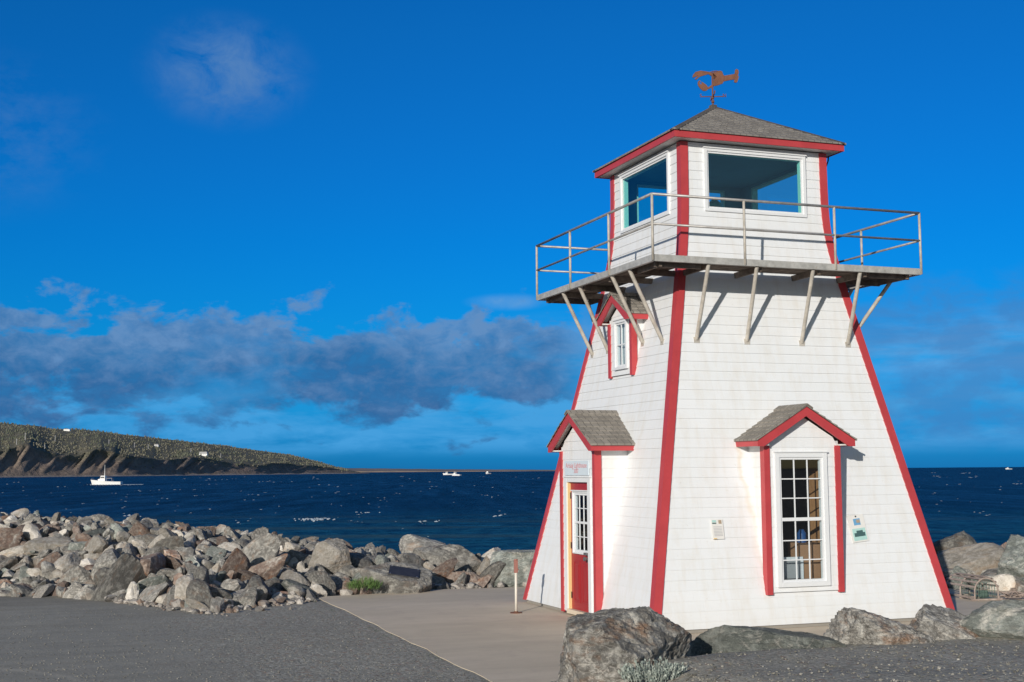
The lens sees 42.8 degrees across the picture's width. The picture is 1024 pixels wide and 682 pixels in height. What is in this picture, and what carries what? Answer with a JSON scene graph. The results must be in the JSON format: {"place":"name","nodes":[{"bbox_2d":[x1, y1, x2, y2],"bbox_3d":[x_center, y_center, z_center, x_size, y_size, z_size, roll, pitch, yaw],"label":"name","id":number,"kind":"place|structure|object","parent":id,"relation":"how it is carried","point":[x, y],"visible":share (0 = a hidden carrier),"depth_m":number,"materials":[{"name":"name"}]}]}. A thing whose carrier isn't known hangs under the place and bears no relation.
{"place":"outdoors","nodes":[
{"label":"outdoors","id":0,"kind":"place"},
{"bbox_2d":[0,423,361,476],"bbox_3d":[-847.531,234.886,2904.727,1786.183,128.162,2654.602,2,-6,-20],"label":"headland","id":1,"kind":"structure","parent":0,"point":[30,461],"depth_m":2291.55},
{"bbox_2d":[0,421,347,471],"bbox_3d":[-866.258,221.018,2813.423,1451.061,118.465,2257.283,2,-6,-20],"label":"evergreen wood","id":2,"kind":"object","parent":1,"relation":"on","point":[23,430],"visible":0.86,"depth_m":2565.97,"materials":[{"name":"green plant"}]},
{"bbox_2d":[345,468,555,471],"bbox_3d":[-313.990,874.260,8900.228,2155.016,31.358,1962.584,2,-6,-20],"label":"shore","id":3,"kind":"structure","parent":0,"point":[406,470],"depth_m":8345.73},
{"bbox_2d":[0,536,1023,681],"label":"ground","id":4,"kind":"structure","parent":0,"point":[256,622],"depth_m":16.46,"materials":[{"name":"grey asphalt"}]},
{"bbox_2d":[0,556,17,570],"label":"boulder","id":5,"kind":"object","parent":4,"relation":"on","point":[9,562],"visible":0.75,"depth_m":26.90,"materials":[{"name":"grey stone"}]},
{"bbox_2d":[0,527,22,551],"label":"boulder","id":6,"kind":"object","parent":4,"relation":"on","point":[10,537],"visible":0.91,"depth_m":27.64,"materials":[{"name":"stone"}]},
{"bbox_2d":[0,545,26,557],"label":"boulder","id":7,"kind":"object","parent":4,"relation":"on","point":[17,551],"visible":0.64,"depth_m":27.36,"materials":[{"name":"stone"}]},
{"bbox_2d":[10,584,31,596],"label":"boulder","id":8,"kind":"object","parent":4,"relation":"on","point":[15,589],"visible":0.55,"depth_m":25.24,"materials":[{"name":"grey stone"}]},
{"bbox_2d":[33,583,53,597],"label":"boulder","id":9,"kind":"object","parent":4,"relation":"on","point":[44,591],"visible":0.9,"depth_m":25.14,"materials":[{"name":"stone"}]},
{"bbox_2d":[34,551,60,568],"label":"boulder","id":10,"kind":"object","parent":4,"relation":"on","point":[53,557],"visible":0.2,"depth_m":26.72,"materials":[{"name":"brown stone"}]},
{"bbox_2d":[23,537,72,555],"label":"boulder","id":11,"kind":"object","parent":4,"relation":"on","point":[38,545],"visible":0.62,"depth_m":27.49,"materials":[{"name":"stone"}]},
{"bbox_2d":[53,552,84,571],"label":"boulder","id":12,"kind":"object","parent":4,"relation":"on","point":[65,563],"visible":0.37,"depth_m":26.53,"materials":[{"name":"stone"}]},
{"bbox_2d":[57,565,93,586],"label":"boulder","id":13,"kind":"object","parent":4,"relation":"on","point":[79,574],"visible":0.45,"depth_m":25.68,"materials":[{"name":"grey stone"}]},
{"bbox_2d":[85,535,108,553],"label":"boulder","id":14,"kind":"object","parent":4,"relation":"on","point":[98,544],"visible":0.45,"depth_m":27.17,"materials":[{"name":"stone"}]},
{"bbox_2d":[94,567,108,585],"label":"boulder","id":15,"kind":"object","parent":4,"relation":"on","point":[99,574],"visible":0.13,"depth_m":24.95,"materials":[{"name":"grey stone"}]},
{"bbox_2d":[89,514,114,521],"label":"boulder","id":16,"kind":"object","parent":4,"relation":"on","point":[97,517],"visible":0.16,"depth_m":30.28,"materials":[{"name":"grey stone"}]},
{"bbox_2d":[91,548,120,579],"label":"boulder","id":17,"kind":"object","parent":4,"relation":"on","point":[108,558],"visible":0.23,"depth_m":25.77,"materials":[{"name":"grey stone"}]},
{"bbox_2d":[91,553,146,600],"bbox_3d":[-7.476,4.743,24.837,0.812,1.644,0.617,37,-39,-18],"label":"boulder","id":18,"kind":"object","parent":4,"relation":"on","point":[125,570],"visible":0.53,"depth_m":24.69,"materials":[{"name":"grey stone"}]},
{"bbox_2d":[121,543,138,555],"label":"boulder","id":19,"kind":"object","parent":4,"relation":"on","point":[129,548],"visible":0.3,"depth_m":26.70,"materials":[{"name":"grey stone"}]},
{"bbox_2d":[128,521,150,535],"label":"boulder","id":20,"kind":"object","parent":4,"relation":"on","point":[137,528],"visible":0.5,"depth_m":28.20,"materials":[{"name":"brown stone"}]},
{"bbox_2d":[137,534,157,546],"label":"boulder","id":21,"kind":"object","parent":4,"relation":"on","point":[148,539],"visible":0.3,"depth_m":27.48,"materials":[{"name":"grey stone"}]},
{"bbox_2d":[137,583,167,601],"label":"boulder","id":22,"kind":"object","parent":4,"relation":"on","point":[151,593],"visible":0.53,"depth_m":23.65,"materials":[{"name":"grey stone"}]},
{"bbox_2d":[139,552,166,576],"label":"boulder","id":23,"kind":"object","parent":4,"relation":"on","point":[154,563],"visible":0.33,"depth_m":25.14,"materials":[{"name":"stone"}]},
{"bbox_2d":[137,575,168,589],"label":"boulder","id":24,"kind":"object","parent":4,"relation":"on","point":[150,581],"visible":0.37,"depth_m":24.41,"materials":[{"name":"grey stone"}]},
{"bbox_2d":[143,546,168,555],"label":"boulder","id":25,"kind":"object","parent":4,"relation":"on","point":[153,550],"visible":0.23,"depth_m":26.28,"materials":[{"name":"grey stone"}]},
{"bbox_2d":[158,528,176,537],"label":"boulder","id":26,"kind":"object","parent":4,"relation":"on","point":[165,532],"visible":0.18,"depth_m":27.41,"materials":[{"name":"stone"}]},
{"bbox_2d":[159,567,175,577],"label":"boulder","id":27,"kind":"object","parent":4,"relation":"on","point":[168,572],"visible":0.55,"depth_m":25.25,"materials":[{"name":"grey stone"}]},
{"bbox_2d":[152,536,183,549],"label":"boulder","id":28,"kind":"object","parent":4,"relation":"on","point":[171,542],"visible":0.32,"depth_m":26.70,"materials":[{"name":"grey stone"}]},
{"bbox_2d":[162,585,174,604],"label":"boulder","id":29,"kind":"object","parent":4,"relation":"on","point":[169,597],"visible":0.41,"depth_m":23.40,"materials":[{"name":"grey stone"}]},
{"bbox_2d":[165,556,181,569],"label":"boulder","id":30,"kind":"object","parent":4,"relation":"on","point":[173,563],"visible":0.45,"depth_m":25.67,"materials":[{"name":"stone"}]},
{"bbox_2d":[174,575,193,600],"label":"boulder","id":31,"kind":"object","parent":4,"relation":"on","point":[182,584],"visible":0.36,"depth_m":23.12,"materials":[{"name":"stone"}]},
{"bbox_2d":[184,599,208,609],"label":"boulder","id":32,"kind":"object","parent":4,"relation":"on","point":[194,604],"visible":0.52,"depth_m":22.24,"materials":[{"name":"stone"}]},
{"bbox_2d":[186,579,212,607],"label":"boulder","id":33,"kind":"object","parent":4,"relation":"on","point":[198,590],"visible":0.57,"depth_m":22.59,"materials":[{"name":"grey stone"}]},
{"bbox_2d":[193,566,209,583],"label":"boulder","id":34,"kind":"object","parent":4,"relation":"on","point":[201,572],"visible":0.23,"depth_m":24.04,"materials":[{"name":"grey stone"}]},
{"bbox_2d":[195,528,207,540],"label":"boulder","id":35,"kind":"object","parent":4,"relation":"on","point":[200,533],"visible":0.34,"depth_m":27.84,"materials":[{"name":"grey stone"}]},
{"bbox_2d":[112,596,317,615],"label":"spilled stones","id":36,"kind":"object","parent":4,"relation":"on","point":[236,609],"visible":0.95,"depth_m":22.89,"materials":[{"name":"grey stone"}]},
{"bbox_2d":[205,545,227,561],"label":"boulder","id":37,"kind":"object","parent":4,"relation":"on","point":[212,552],"visible":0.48,"depth_m":26.48,"materials":[{"name":"grey stone"}]},
{"bbox_2d":[209,586,231,598],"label":"boulder","id":38,"kind":"object","parent":4,"relation":"on","point":[215,592],"visible":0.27,"depth_m":22.91,"materials":[{"name":"grey stone"}]},
{"bbox_2d":[217,542,240,551],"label":"boulder","id":39,"kind":"object","parent":4,"relation":"on","point":[229,547],"visible":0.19,"depth_m":26.96,"materials":[{"name":"stone"}]},
{"bbox_2d":[223,526,241,539],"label":"boulder","id":40,"kind":"object","parent":4,"relation":"on","point":[230,531],"visible":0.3,"depth_m":28.38,"materials":[{"name":"grey stone"}]},
{"bbox_2d":[219,548,250,572],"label":"boulder","id":41,"kind":"object","parent":4,"relation":"on","point":[237,560],"visible":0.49,"depth_m":25.41,"materials":[{"name":"stone"}]},
{"bbox_2d":[234,587,257,607],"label":"boulder","id":42,"kind":"object","parent":4,"relation":"on","point":[247,596],"visible":0.66,"depth_m":22.95,"materials":[{"name":"grey stone"}]},
{"bbox_2d":[236,570,255,581],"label":"boulder","id":43,"kind":"object","parent":4,"relation":"on","point":[243,575],"visible":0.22,"depth_m":24.95,"materials":[{"name":"brown stone"}]},
{"bbox_2d":[248,527,269,539],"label":"boulder","id":44,"kind":"object","parent":4,"relation":"on","point":[256,533],"visible":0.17,"depth_m":28.37,"materials":[{"name":"grey stone"}]},
{"bbox_2d":[248,575,272,600],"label":"boulder","id":45,"kind":"object","parent":4,"relation":"on","point":[256,581],"visible":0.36,"depth_m":23.79,"materials":[{"name":"grey stone"}]},
{"bbox_2d":[242,533,280,565],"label":"boulder","id":46,"kind":"object","parent":4,"relation":"on","point":[261,549],"visible":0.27,"depth_m":26.26,"materials":[{"name":"grey stone"}]},
{"bbox_2d":[257,586,267,601],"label":"boulder","id":47,"kind":"object","parent":4,"relation":"on","point":[262,593],"visible":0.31,"depth_m":23.35,"materials":[{"name":"stone"}]},
{"bbox_2d":[248,553,287,580],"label":"boulder","id":48,"kind":"object","parent":4,"relation":"on","point":[268,569],"visible":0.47,"depth_m":25.38,"materials":[{"name":"brown stone"}]},
{"bbox_2d":[264,578,283,590],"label":"boulder","id":49,"kind":"object","parent":4,"relation":"on","point":[276,582],"visible":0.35,"depth_m":24.72,"materials":[{"name":"grey stone"}]},
{"bbox_2d":[279,568,310,587],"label":"boulder","id":50,"kind":"object","parent":4,"relation":"on","point":[286,573],"visible":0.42,"depth_m":25.22,"materials":[{"name":"stone"}]},
{"bbox_2d":[283,542,307,551],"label":"boulder","id":51,"kind":"object","parent":4,"relation":"on","point":[289,545],"visible":0.27,"depth_m":28.03,"materials":[{"name":"stone"}]},
{"bbox_2d":[287,549,310,568],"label":"boulder","id":52,"kind":"object","parent":4,"relation":"on","point":[304,558],"visible":0.3,"depth_m":27.27,"materials":[{"name":"grey stone"}]},
{"bbox_2d":[281,579,316,597],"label":"boulder","id":53,"kind":"object","parent":4,"relation":"on","point":[286,584],"visible":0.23,"depth_m":24.56,"materials":[{"name":"grey stone"}]},
{"bbox_2d":[306,571,335,594],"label":"boulder","id":54,"kind":"object","parent":4,"relation":"on","point":[324,580],"visible":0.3,"depth_m":25.31,"materials":[{"name":"grey stone"}]},
{"bbox_2d":[308,538,351,574],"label":"boulder","id":55,"kind":"object","parent":4,"relation":"on","point":[331,556],"visible":0.77,"depth_m":26.77,"materials":[{"name":"stone"}]},
{"bbox_2d":[349,552,372,567],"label":"boulder","id":56,"kind":"object","parent":4,"relation":"on","point":[359,560],"visible":0.38,"depth_m":27.32,"materials":[{"name":"grey stone"}]},
{"bbox_2d":[344,575,382,589],"bbox_3d":[-2.828,4.605,24.925,0.683,0.308,0.654,-2,-6,19],"label":"grass tuft","id":57,"kind":"object","parent":4,"relation":"on","point":[371,582],"visible":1,"depth_m":24.82,"materials":[{"name":"green plant"}]},
{"bbox_2d":[375,555,388,564],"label":"boulder","id":58,"kind":"object","parent":4,"relation":"on","point":[380,559],"visible":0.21,"depth_m":27.58,"materials":[{"name":"grey stone"}]},
{"bbox_2d":[359,561,432,593],"bbox_3d":[-2.219,4.803,25.605,1.293,0.926,0.905,-2,-6,20],"label":"boulder","id":59,"kind":"object","parent":4,"relation":"on","point":[393,584],"visible":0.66,"depth_m":25.31,"materials":[{"name":"grey stone"}]},
{"bbox_2d":[388,565,419,578],"bbox_3d":[-2.104,4.513,25.524,0.615,0.245,0.382,0,-6,-3],"label":"plaque","id":60,"kind":"object","parent":59,"relation":"on","point":[404,572],"visible":1,"depth_m":25.49,"materials":[{"name":"black metal"}]},
{"bbox_2d":[399,553,424,566],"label":"boulder","id":61,"kind":"object","parent":4,"relation":"on","point":[409,558],"visible":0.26,"depth_m":27.13,"materials":[{"name":"grey stone"}]},
{"bbox_2d":[399,534,445,552],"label":"boulder","id":62,"kind":"object","parent":4,"relation":"on","point":[408,543],"visible":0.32,"depth_m":29.54,"materials":[{"name":"grey stone"}]},
{"bbox_2d":[432,558,457,579],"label":"boulder","id":63,"kind":"object","parent":4,"relation":"on","point":[445,569],"visible":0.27,"depth_m":26.78,"materials":[{"name":"brown stone"}]},
{"bbox_2d":[413,544,481,572],"bbox_3d":[-1.357,4.835,27.983,1.671,0.979,0.974,8,-6,1],"label":"boulder","id":64,"kind":"object","parent":4,"relation":"on","point":[435,556],"visible":0.45,"depth_m":27.77,"materials":[{"name":"grey stone"}]},
{"bbox_2d":[446,571,480,582],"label":"boulder","id":65,"kind":"object","parent":4,"relation":"on","point":[473,577],"visible":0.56,"depth_m":26.73,"materials":[{"name":"brown stone"}]},
{"bbox_2d":[476,555,489,574],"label":"boulder","id":66,"kind":"object","parent":4,"relation":"on","point":[484,564],"visible":0.3,"depth_m":27.48,"materials":[{"name":"stone"}]},
{"bbox_2d":[476,575,491,587],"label":"boulder","id":67,"kind":"object","parent":4,"relation":"on","point":[482,582],"visible":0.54,"depth_m":26.67,"materials":[{"name":"beige stone"}]},
{"bbox_2d":[479,561,505,586],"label":"boulder","id":68,"kind":"object","parent":4,"relation":"on","point":[494,569],"visible":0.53,"depth_m":26.76,"materials":[{"name":"grey stone"}]},
{"bbox_2d":[0,516,1016,612],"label":"rubble","id":69,"kind":"object","parent":4,"relation":"on","point":[177,602],"visible":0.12,"depth_m":25.30,"materials":[{"name":"stone"}]},
{"bbox_2d":[0,508,1023,611],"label":"boulders","id":70,"kind":"object","parent":4,"relation":"on","point":[24,572],"visible":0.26,"depth_m":26.52,"materials":[{"name":"grey stone"}]},
{"bbox_2d":[490,549,534,586],"bbox_3d":[0.141,4.858,27.212,1.204,1.003,0.930,0,-6,0],"label":"boulder","id":71,"kind":"object","parent":4,"relation":"on","point":[507,574],"visible":0.47,"depth_m":26.79,"materials":[{"name":"grey stone"}]},
{"bbox_2d":[556,606,691,681],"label":"boulder","id":72,"kind":"object","parent":4,"relation":"on","point":[603,645],"visible":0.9,"depth_m":13.34,"materials":[{"name":"grey stone"}]},
{"bbox_2d":[618,656,688,681],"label":"silver leaved plant","id":73,"kind":"object","parent":4,"relation":"on","point":[631,674],"visible":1,"depth_m":12.84,"materials":[{"name":"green plant"}]},
{"bbox_2d":[317,587,1023,681],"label":"concrete pad","id":74,"kind":"object","parent":4,"relation":"on","point":[485,633],"visible":0.24,"depth_m":19.90,"materials":[{"name":"grey concrete"}]},
{"bbox_2d":[510,559,521,613],"bbox_3d":[0.065,4.052,21.614,0.198,0.880,0.198,2,-6,-20],"label":"marker stake","id":75,"kind":"object","parent":74,"relation":"on","point":[516,569],"visible":1,"depth_m":21.60,"materials":[{"name":"metal"}]},
{"bbox_2d":[523,69,954,632],"bbox_3d":[3.442,-0.117,22.204,5.444,9.294,5.356,2,-6,-20],"label":"lighthouse","id":76,"kind":"object","parent":74,"relation":"on","point":[739,393],"visible":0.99,"depth_m":20.52,"materials":[{"name":"white paint"}]},
{"bbox_2d":[564,461,588,474],"bbox_3d":[1.044,2.057,21.160,0.020,0.230,0.995,2,-6,-20],"label":"name sign","id":77,"kind":"object","parent":76,"relation":"attached to","point":[576,467],"visible":1,"depth_m":21.14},
{"bbox_2d":[570,482,588,612],"bbox_3d":[1.093,3.304,21.025,0.130,2.046,0.853,2,-6,-20],"label":"door","id":78,"kind":"structure","parent":76,"relation":"in","point":[579,594],"depth_m":21.10,"materials":[{"name":"red paint"}]},
{"bbox_2d":[612,318,628,369],"bbox_3d":[1.811,0.050,21.567,0.110,0.838,0.530,2,-6,-20],"label":"window","id":79,"kind":"structure","parent":76,"relation":"in","point":[618,363],"depth_m":21.68,"materials":[{"name":"white paint"}]},
{"bbox_2d":[622,324,624,363],"bbox_3d":[1.858,0.075,21.678,0.012,0.730,0.170,2,-6,-20],"label":"curtain","id":80,"kind":"object","parent":76,"relation":"hanging from","point":[623,340],"visible":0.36,"depth_m":21.68,"materials":[{"name":"white fabric"}]},
{"bbox_2d":[618,150,669,233],"bbox_3d":[2.263,-2.483,22.075,0.150,1.043,1.910,2,-6,-20],"label":"window","id":81,"kind":"structure","parent":76,"relation":"in","point":[663,157],"depth_m":22.36,"materials":[{"name":"white paint"}]},
{"bbox_2d":[636,184,724,222],"bbox_3d":[3.051,-2.322,23.755,1.910,1.043,0.150,2,-6,-20],"label":"window","id":82,"kind":"structure","parent":76,"relation":"in","point":[722,193],"depth_m":23.59,"materials":[{"name":"teal paint"}]},
{"bbox_2d":[711,519,724,538],"bbox_3d":[3.045,2.786,19.331,0.190,0.285,0.082,2,-6,-20],"label":"notice","id":83,"kind":"object","parent":76,"relation":"attached to","point":[717,529],"visible":1,"depth_m":19.32,"materials":[{"name":"paper"}]},
{"bbox_2d":[702,146,806,217],"bbox_3d":[3.951,-2.573,21.292,1.910,1.043,0.150,2,-6,-20],"label":"window","id":84,"kind":"structure","parent":76,"relation":"in","point":[800,159],"depth_m":21.30,"materials":[{"name":"white paint"}]},
{"bbox_2d":[751,170,796,209],"bbox_3d":[4.739,-2.412,22.972,0.150,1.043,1.910,2,-6,-20],"label":"window","id":85,"kind":"structure","parent":76,"relation":"in","point":[754,191],"depth_m":23.54,"materials":[{"name":"teal paint"}]},
{"bbox_2d":[783,557,803,578],"bbox_3d":[4.160,3.478,19.626,0.485,0.460,0.042,2,-6,-20],"label":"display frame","id":86,"kind":"object","parent":76,"relation":"on","point":[789,569],"visible":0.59,"depth_m":19.64,"materials":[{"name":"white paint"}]},
{"bbox_2d":[773,451,830,587],"bbox_3d":[4.343,2.661,19.588,0.930,2.006,0.110,2,-6,-20],"label":"window","id":87,"kind":"structure","parent":76,"relation":"in","point":[825,580],"depth_m":19.60,"materials":[{"name":"white paint"}]},
{"bbox_2d":[788,542,820,578],"bbox_3d":[4.457,3.394,19.921,0.380,0.640,0.310,2,-6,-20],"label":"cardboard box","id":88,"kind":"object","parent":76,"relation":"on","point":[803,550],"visible":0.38,"depth_m":19.80,"materials":[{"name":"brown cardboard"}]},
{"bbox_2d":[797,529,806,542],"bbox_3d":[4.424,2.975,19.957,0.139,0.199,0.139,2,-6,-20],"label":"jug","id":89,"kind":"object","parent":88,"relation":"on","point":[801,534],"visible":1,"depth_m":19.90,"materials":[{"name":"blue plastic"}]},
{"bbox_2d":[847,514,868,542],"bbox_3d":[5.334,2.888,20.154,0.329,0.437,0.104,2,-6,-20],"label":"notice","id":90,"kind":"object","parent":76,"relation":"attached to","point":[857,527],"visible":1,"depth_m":20.14,"materials":[{"name":"paper"}]},
{"bbox_2d":[909,604,978,639],"bbox_3d":[5.179,3.537,15.665,1.006,0.695,0.860,11,-6,1],"label":"boulder","id":91,"kind":"object","parent":74,"relation":"on","point":[933,621],"visible":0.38,"depth_m":15.38,"materials":[{"name":"grey stone"}]},
{"bbox_2d":[946,573,1002,600],"bbox_3d":[8.266,4.409,23.501,0.600,0.416,0.960,1,-6,-13],"label":"lobster trap","id":92,"kind":"object","parent":74,"relation":"on","point":[982,593],"visible":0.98,"depth_m":23.26,"materials":[{"name":"brown wood"}]},
{"bbox_2d":[686,625,846,655],"bbox_3d":[2.789,3.586,15.015,2.414,0.691,1.246,0,-6,0],"label":"boulder","id":93,"kind":"object","parent":4,"relation":"on","point":[727,638],"visible":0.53,"depth_m":14.77,"materials":[{"name":"grey stone"}]},
{"bbox_2d":[823,607,935,644],"bbox_3d":[4.317,3.552,15.282,1.336,0.838,0.913,2,-6,0],"label":"boulder","id":94,"kind":"object","parent":4,"relation":"on","point":[851,625],"visible":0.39,"depth_m":15.04,"materials":[{"name":"grey stone"}]},
{"bbox_2d":[933,531,976,553],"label":"boulder","id":95,"kind":"object","parent":4,"relation":"on","point":[962,538],"visible":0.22,"depth_m":28.42,"materials":[{"name":"grey stone"}]},
{"bbox_2d":[941,568,974,576],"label":"boulder","id":96,"kind":"object","parent":4,"relation":"on","point":[946,571],"visible":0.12,"depth_m":26.05,"materials":[{"name":"grey stone"}]},
{"bbox_2d":[946,566,970,588],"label":"boulder","id":97,"kind":"object","parent":4,"relation":"on","point":[957,569],"visible":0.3,"depth_m":25.33,"materials":[{"name":"grey stone"}]},
{"bbox_2d":[936,543,1004,574],"bbox_3d":[9.126,4.693,26.669,1.971,0.947,1.077,-12,-36,-6],"label":"boulder","id":98,"kind":"object","parent":4,"relation":"on","point":[977,558],"visible":0.32,"depth_m":26.42,"materials":[{"name":"stone"}]},
{"bbox_2d":[981,568,997,577],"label":"boulder","id":99,"kind":"object","parent":4,"relation":"on","point":[990,573],"visible":0.09,"depth_m":25.77,"materials":[{"name":"grey stone"}]},
{"bbox_2d":[959,600,1023,639],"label":"boulder","id":100,"kind":"object","parent":4,"relation":"on","point":[998,619],"visible":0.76,"depth_m":15.39,"materials":[{"name":"grey stone"}]},
{"bbox_2d":[997,534,1023,576],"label":"boulder","id":101,"kind":"object","parent":4,"relation":"on","point":[1011,562],"visible":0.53,"depth_m":25.30,"materials":[{"name":"grey stone"}]},
{"bbox_2d":[0,467,1023,555],"bbox_3d":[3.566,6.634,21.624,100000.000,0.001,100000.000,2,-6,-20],"label":"sea","id":102,"kind":"structure","parent":0,"point":[463,509],"depth_m":189.69,"materials":[{"name":"liquid"}]},
{"bbox_2d":[91,473,122,484],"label":"fishing boat","id":103,"kind":"object","parent":102,"relation":"on","point":[102,480],"visible":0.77,"depth_m":516.82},
{"bbox_2d":[0,476,1014,536],"bbox_3d":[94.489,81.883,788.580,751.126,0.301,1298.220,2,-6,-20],"label":"whitecaps","id":104,"kind":"object","parent":102,"relation":"on","point":[313,519],"visible":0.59,"depth_m":128.87,"materials":[{"name":"white liquid"}]},
{"bbox_2d":[0,0,1023,469],"label":"sky","id":105,"kind":"structure","parent":0,"point":[311,229],"materials":[{"name":"blue"}]},
{"bbox_2d":[999,590,1023,597],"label":"rope","id":106,"kind":"object","parent":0,"point":[1013,594],"visible":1,"depth_m":23.15,"materials":[{"name":"beige fabric"}]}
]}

